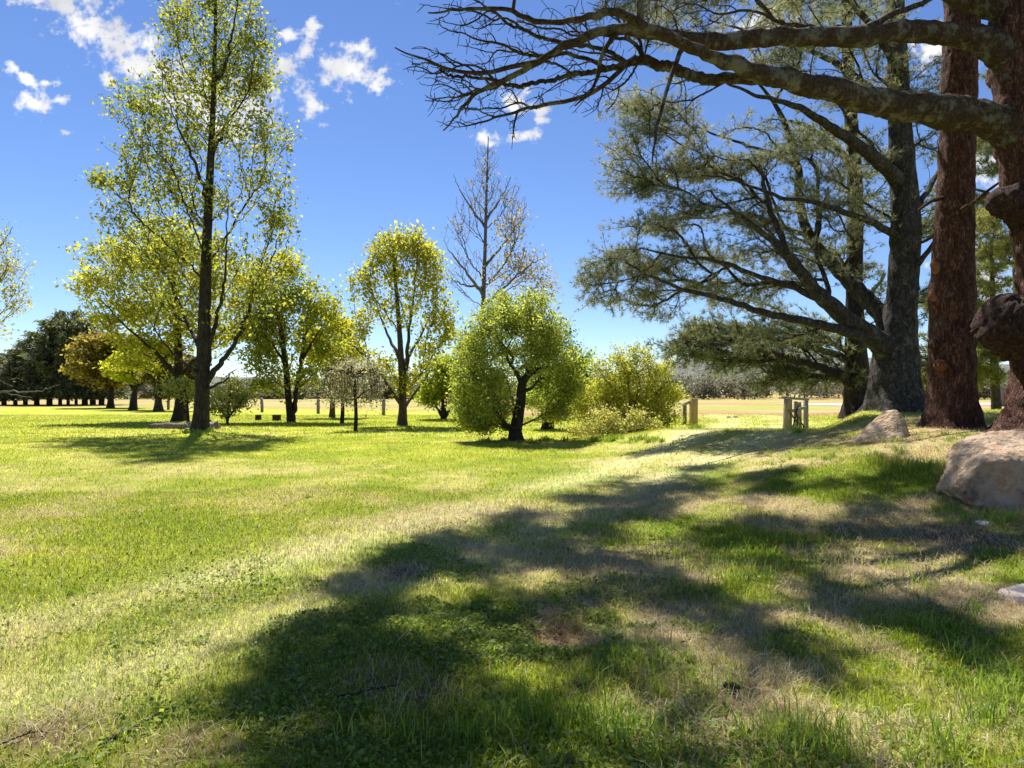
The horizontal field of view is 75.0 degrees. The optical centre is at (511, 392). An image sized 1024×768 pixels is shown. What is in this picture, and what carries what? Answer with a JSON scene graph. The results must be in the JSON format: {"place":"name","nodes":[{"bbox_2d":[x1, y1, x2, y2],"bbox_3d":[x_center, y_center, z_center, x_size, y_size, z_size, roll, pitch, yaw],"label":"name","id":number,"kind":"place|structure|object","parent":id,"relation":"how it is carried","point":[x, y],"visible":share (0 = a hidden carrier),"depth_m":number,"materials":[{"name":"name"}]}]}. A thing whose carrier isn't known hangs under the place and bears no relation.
{"place":"outdoors","nodes":[
{"label":"outdoors","id":0,"kind":"place"},
{"bbox_2d":[255,415,261,419],"bbox_3d":[-14.822,1.457,39.008,0.389,0.344,0.389,0,0,0],"label":"log stool","id":1,"kind":"object","parent":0,"point":[258,417],"visible":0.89,"depth_m":38.85,"materials":[{"name":"brown wood"}]},
{"bbox_2d":[272,415,280,420],"bbox_3d":[-13.418,1.438,37.990,0.518,0.374,0.520,0,0,0],"label":"log stool","id":2,"kind":"object","parent":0,"point":[276,417],"visible":0.9,"depth_m":37.79,"materials":[{"name":"brown wood"}]},
{"bbox_2d":[0,0,1012,381],"label":"sky","id":3,"kind":"structure","parent":0,"point":[372,155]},
{"bbox_2d":[0,390,1023,767],"bbox_3d":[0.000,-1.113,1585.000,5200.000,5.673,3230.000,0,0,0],"label":"ground","id":4,"kind":"structure","parent":0,"point":[746,406],"depth_m":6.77,"materials":[{"name":"green plant"}]},
{"bbox_2d":[0,355,33,401],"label":"dark conifer","id":5,"kind":"object","parent":4,"relation":"on","point":[2,361],"visible":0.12,"depth_m":84.70,"materials":[{"name":"green plant"}]},
{"bbox_2d":[0,348,40,404],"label":"dark conifer","id":6,"kind":"object","parent":4,"relation":"on","point":[7,377],"visible":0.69,"depth_m":83.22,"materials":[{"name":"green plant"}]},
{"bbox_2d":[0,351,40,404],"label":"dark conifer","id":7,"kind":"object","parent":4,"relation":"on","point":[2,402],"visible":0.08,"depth_m":87.73,"materials":[{"name":"green plant"}]},
{"bbox_2d":[0,726,47,744],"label":"fallen stick","id":8,"kind":"object","parent":4,"relation":"on","point":[9,740],"visible":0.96,"depth_m":3.07,"materials":[{"name":"brown wood"}]},
{"bbox_2d":[0,219,59,397],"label":"edge tree","id":9,"kind":"object","parent":4,"relation":"on","point":[10,268],"visible":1,"depth_m":32.95,"materials":[{"name":"green plant"}]},
{"bbox_2d":[10,338,64,404],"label":"dark conifer","id":10,"kind":"object","parent":4,"relation":"on","point":[20,345],"visible":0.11,"depth_m":89.64,"materials":[{"name":"green plant"}]},
{"bbox_2d":[1,329,74,404],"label":"dark conifer","id":11,"kind":"object","parent":4,"relation":"on","point":[31,367],"visible":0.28,"depth_m":84.03,"materials":[{"name":"green plant"}]},
{"bbox_2d":[7,318,82,404],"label":"dark conifer","id":12,"kind":"object","parent":4,"relation":"on","point":[50,327],"visible":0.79,"depth_m":82.64,"materials":[{"name":"green plant"}]},
{"bbox_2d":[27,309,68,404],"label":"dark conifer","id":13,"kind":"object","parent":4,"relation":"on","point":[60,312],"visible":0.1,"depth_m":89.71,"materials":[{"name":"green plant"}]},
{"bbox_2d":[41,314,91,404],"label":"dark conifer","id":14,"kind":"object","parent":4,"relation":"on","point":[68,327],"visible":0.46,"depth_m":82.91,"materials":[{"name":"green plant"}]},
{"bbox_2d":[69,308,83,403],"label":"dark conifer","id":15,"kind":"object","parent":4,"relation":"on","point":[74,313],"visible":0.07,"depth_m":91.65,"materials":[{"name":"green plant"}]},
{"bbox_2d":[27,316,130,404],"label":"dark conifer","id":16,"kind":"object","parent":4,"relation":"on","point":[81,327],"visible":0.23,"depth_m":83.76,"materials":[{"name":"green plant"}]},
{"bbox_2d":[57,329,135,407],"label":"bronze tree","id":17,"kind":"object","parent":4,"relation":"on","point":[86,359],"visible":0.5,"depth_m":68.45,"materials":[{"name":"green plant"}]},
{"bbox_2d":[63,376,129,404],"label":"dark conifer","id":18,"kind":"object","parent":4,"relation":"on","point":[99,394],"visible":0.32,"depth_m":83.92,"materials":[{"name":"green plant"}]},
{"bbox_2d":[72,333,142,404],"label":"dark conifer","id":19,"kind":"object","parent":4,"relation":"on","point":[92,402],"visible":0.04,"depth_m":91.10,"materials":[{"name":"green plant"}]},
{"bbox_2d":[93,349,170,409],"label":"lime tree","id":20,"kind":"object","parent":4,"relation":"on","point":[125,377],"visible":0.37,"depth_m":61.26,"materials":[{"name":"green plant"}]},
{"bbox_2d":[99,707,168,743],"bbox_3d":[-1.811,1.601,3.221,0.070,0.026,0.361,0,0,29],"label":"fallen stick","id":21,"kind":"object","parent":4,"relation":"on","point":[115,736],"visible":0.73,"depth_m":3.17,"materials":[{"name":"brown wood"}]},
{"bbox_2d":[149,422,187,428],"bbox_3d":[-15.269,1.491,29.677,1.896,0.342,0.311,0,0,11],"label":"fallen log","id":22,"kind":"object","parent":4,"relation":"on","point":[168,425],"visible":0.81,"depth_m":29.53,"materials":[{"name":"grey wood"}]},
{"bbox_2d":[131,342,211,410],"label":"brown tree","id":23,"kind":"object","parent":4,"relation":"on","point":[158,404],"visible":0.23,"depth_m":57.58,"materials":[{"name":"green plant"}]},
{"bbox_2d":[151,375,194,421],"bbox_3d":[-17.425,0.335,34.985,2.865,2.620,2.168,0,0,0],"label":"pale bush","id":24,"kind":"object","parent":4,"relation":"on","point":[175,387],"visible":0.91,"depth_m":34.90,"materials":[{"name":"green plant"}]},
{"bbox_2d":[54,212,309,421],"bbox_3d":[-18.117,-4.203,36.909,13.711,11.671,6.705,0,0,0],"label":"spreading tree","id":25,"kind":"object","parent":4,"relation":"on","point":[153,345],"visible":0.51,"depth_m":36.43,"materials":[{"name":"green plant"}]},
{"bbox_2d":[74,0,308,430],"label":"tall tree","id":26,"kind":"object","parent":4,"relation":"on","point":[202,371],"visible":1,"depth_m":27.79,"materials":[{"name":"green plant"}]},
{"bbox_2d":[210,421,220,428],"bbox_3d":[-13.054,1.468,29.150,0.590,0.474,0.664,0,0,15],"label":"stone","id":27,"kind":"object","parent":4,"relation":"on","point":[215,424],"visible":0.52,"depth_m":29.03,"materials":[{"name":"grey stone"}]},
{"bbox_2d":[210,372,262,424],"bbox_3d":[-13.982,0.312,33.011,3.088,2.650,2.655,0,0,0],"label":"pale bush","id":28,"kind":"object","parent":4,"relation":"on","point":[238,398],"visible":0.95,"depth_m":32.76,"materials":[{"name":"green plant"}]},
{"bbox_2d":[235,261,349,421],"bbox_3d":[-11.626,-2.748,35.962,5.790,8.797,5.119,0,0,-31],"label":"twin stem tree","id":29,"kind":"object","parent":4,"relation":"on","point":[314,313],"visible":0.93,"depth_m":35.72,"materials":[{"name":"green plant"}]},
{"bbox_2d":[299,311,370,417],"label":"golden tree","id":30,"kind":"object","parent":4,"relation":"on","point":[349,354],"visible":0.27,"depth_m":42.54,"materials":[{"name":"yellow plant"}]},
{"bbox_2d":[312,357,368,422],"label":"weeping tree","id":31,"kind":"object","parent":4,"relation":"on","point":[325,377],"visible":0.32,"depth_m":34.20,"materials":[{"name":"green plant"}]},
{"bbox_2d":[321,351,390,430],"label":"weeping tree","id":32,"kind":"object","parent":4,"relation":"on","point":[368,372],"visible":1,"depth_m":27.70,"materials":[{"name":"green plant"}]},
{"bbox_2d":[332,682,398,698],"bbox_3d":[-0.780,1.572,3.551,0.351,0.023,0.115,0,0,-21],"label":"fallen stick","id":33,"kind":"object","parent":4,"relation":"on","point":[360,691],"visible":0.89,"depth_m":3.53,"materials":[{"name":"brown wood"}]},
{"bbox_2d":[129,397,664,416],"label":"wire fence","id":34,"kind":"object","parent":4,"relation":"on","point":[262,405],"visible":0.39,"depth_m":51.26,"materials":[{"name":"grey metal"}]},
{"bbox_2d":[335,220,464,425],"bbox_3d":[-5.326,-3.370,32.720,6.531,10.036,3.627,0,0,0],"label":"upright tree","id":35,"kind":"object","parent":4,"relation":"on","point":[411,247],"visible":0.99,"depth_m":32.42,"materials":[{"name":"green plant"}]},
{"bbox_2d":[407,331,472,418],"bbox_3d":[-3.862,-1.026,39.962,4.686,5.483,3.630,0,0,0],"label":"leafy bush","id":36,"kind":"object","parent":4,"relation":"on","point":[430,397],"visible":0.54,"depth_m":39.51,"materials":[{"name":"green plant"}]},
{"bbox_2d":[441,137,564,377],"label":"bare tree","id":37,"kind":"object","parent":4,"relation":"on","point":[482,288],"visible":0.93,"depth_m":45.88,"materials":[{"name":"brown plant"}]},
{"bbox_2d":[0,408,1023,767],"bbox_3d":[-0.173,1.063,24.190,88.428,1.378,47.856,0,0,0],"label":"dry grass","id":38,"kind":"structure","parent":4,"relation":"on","point":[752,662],"depth_m":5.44,"materials":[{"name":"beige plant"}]},
{"bbox_2d":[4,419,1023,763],"bbox_3d":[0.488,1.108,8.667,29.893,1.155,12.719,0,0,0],"label":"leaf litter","id":39,"kind":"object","parent":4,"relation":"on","point":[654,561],"visible":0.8,"depth_m":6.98,"materials":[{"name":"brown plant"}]},
{"bbox_2d":[443,285,597,441],"bbox_3d":[0.287,-0.985,22.394,5.130,5.269,4.453,0,0,0],"label":"bushy tree","id":40,"kind":"object","parent":4,"relation":"on","point":[480,409],"visible":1,"depth_m":21.68,"materials":[{"name":"green plant"}]},
{"bbox_2d":[44,362,1008,399],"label":"wood","id":41,"kind":"object","parent":4,"relation":"on","point":[709,386],"visible":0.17,"depth_m":161.98,"materials":[{"name":"green plant"}]},
{"bbox_2d":[514,320,598,429],"bbox_3d":[1.997,-0.768,28.964,3.845,4.844,3.200,0,0,0],"label":"bushy tree","id":42,"kind":"object","parent":4,"relation":"on","point":[546,424],"visible":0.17,"depth_m":28.73,"materials":[{"name":"green plant"}]},
{"bbox_2d":[561,404,665,437],"bbox_3d":[3.493,1.011,22.837,3.670,1.362,2.166,0,0,0],"label":"flowering shrub","id":43,"kind":"object","parent":4,"relation":"on","point":[607,419],"visible":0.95,"depth_m":22.64,"materials":[{"name":"green plant"}]},
{"bbox_2d":[566,336,689,431],"bbox_3d":[4.269,-0.178,24.920,5.090,3.954,2.902,0,0,0],"label":"flowering shrub","id":44,"kind":"object","parent":4,"relation":"on","point":[667,395],"visible":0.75,"depth_m":24.73,"materials":[{"name":"green plant"}]},
{"bbox_2d":[681,398,697,425],"bbox_3d":[8.206,0.943,31.059,0.352,1.398,1.425,0,0,-8],"label":"gate post","id":45,"kind":"object","parent":4,"relation":"on","point":[693,409],"visible":0.84,"depth_m":30.39,"materials":[{"name":"brown wood"}]},
{"bbox_2d":[394,0,1023,432],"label":"old pine","id":46,"kind":"object","parent":4,"relation":"on","point":[996,48],"visible":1,"depth_m":10.99,"materials":[{"name":"red plant"}]},
{"bbox_2d":[721,680,743,694],"bbox_3d":[1.169,1.572,3.545,0.080,0.077,0.108,0,0,-45],"label":"pine cone","id":47,"kind":"object","parent":4,"relation":"on","point":[725,685],"visible":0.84,"depth_m":3.54,"materials":[{"name":"brown plant"}]},
{"bbox_2d":[644,0,905,418],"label":"dark pine","id":48,"kind":"object","parent":4,"relation":"on","point":[852,376],"visible":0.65,"depth_m":21.22,"materials":[{"name":"green plant"}]},
{"bbox_2d":[569,0,981,412],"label":"grey pine","id":49,"kind":"object","parent":4,"relation":"on","point":[890,340],"visible":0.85,"depth_m":18.18,"materials":[{"name":"green plant"}]},
{"bbox_2d":[781,396,808,427],"bbox_3d":[11.089,0.885,25.608,0.596,1.508,3.398,0,0,37],"label":"timber fence","id":50,"kind":"object","parent":4,"relation":"on","point":[788,410],"visible":0.83,"depth_m":25.03,"materials":[{"name":"beige wood"}]},
{"bbox_2d":[850,410,908,441],"bbox_3d":[6.838,0.670,12.407,1.132,0.696,0.698,0,0,0],"label":"boulder","id":51,"kind":"object","parent":4,"relation":"on","point":[889,424],"visible":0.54,"depth_m":12.38,"materials":[{"name":"beige stone"}]},
{"bbox_2d":[918,275,930,394],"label":"young pine","id":52,"kind":"object","parent":4,"relation":"on","point":[924,364],"visible":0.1,"depth_m":35.90,"materials":[{"name":"green plant"}]},
{"bbox_2d":[906,2,998,428],"bbox_3d":[9.348,-7.434,13.540,7.698,16.456,4.756,0,0,-39],"label":"red pine","id":53,"kind":"object","parent":4,"relation":"on","point":[952,398],"visible":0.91,"depth_m":13.31,"materials":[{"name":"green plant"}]},
{"bbox_2d":[922,69,1014,292],"bbox_3d":[23.116,-8.299,34.169,6.693,19.374,4.331,0,0,0],"label":"young pine","id":54,"kind":"object","parent":4,"relation":"on","point":[991,169],"visible":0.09,"depth_m":33.71,"materials":[{"name":"green plant"}]},
{"bbox_2d":[935,429,1023,510],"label":"boulder","id":55,"kind":"object","parent":4,"relation":"on","point":[985,470],"visible":0.98,"depth_m":7.77,"materials":[{"name":"stone"}]},
{"bbox_2d":[974,520,995,524],"bbox_3d":[5.073,1.400,7.180,0.240,0.044,0.153,0,0,26],"label":"flat stone","id":56,"kind":"object","parent":4,"relation":"on","point":[980,523],"visible":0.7,"depth_m":7.16,"materials":[{"name":"grey stone"}]},
{"bbox_2d":[975,205,1014,409],"bbox_3d":[19.403,-3.345,26.989,4.232,9.470,3.355,0,0,0],"label":"young pine","id":57,"kind":"object","parent":4,"relation":"on","point":[990,369],"visible":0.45,"depth_m":26.64,"materials":[{"name":"green plant"}]},
{"bbox_2d":[1000,386,1003,405],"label":"timber post","id":58,"kind":"object","parent":4,"relation":"on","point":[1002,395],"visible":0.29,"depth_m":65.80,"materials":[{"name":"grey wood"}]},
{"bbox_2d":[996,584,1023,603],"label":"flat stone","id":59,"kind":"object","parent":4,"relation":"on","point":[1014,592],"visible":0.79,"depth_m":5.21,"materials":[{"name":"grey stone"}]},
{"bbox_2d":[210,351,1009,391],"bbox_3d":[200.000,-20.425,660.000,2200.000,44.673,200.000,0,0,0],"label":"hills","id":60,"kind":"structure","parent":0,"point":[689,367],"depth_m":608.75,"materials":[{"name":"green plant"}]},
{"bbox_2d":[777,403,990,405],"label":"road","id":61,"kind":"structure","parent":0,"point":[841,403],"depth_m":85.49,"materials":[{"name":"grey asphalt"}]}
]}

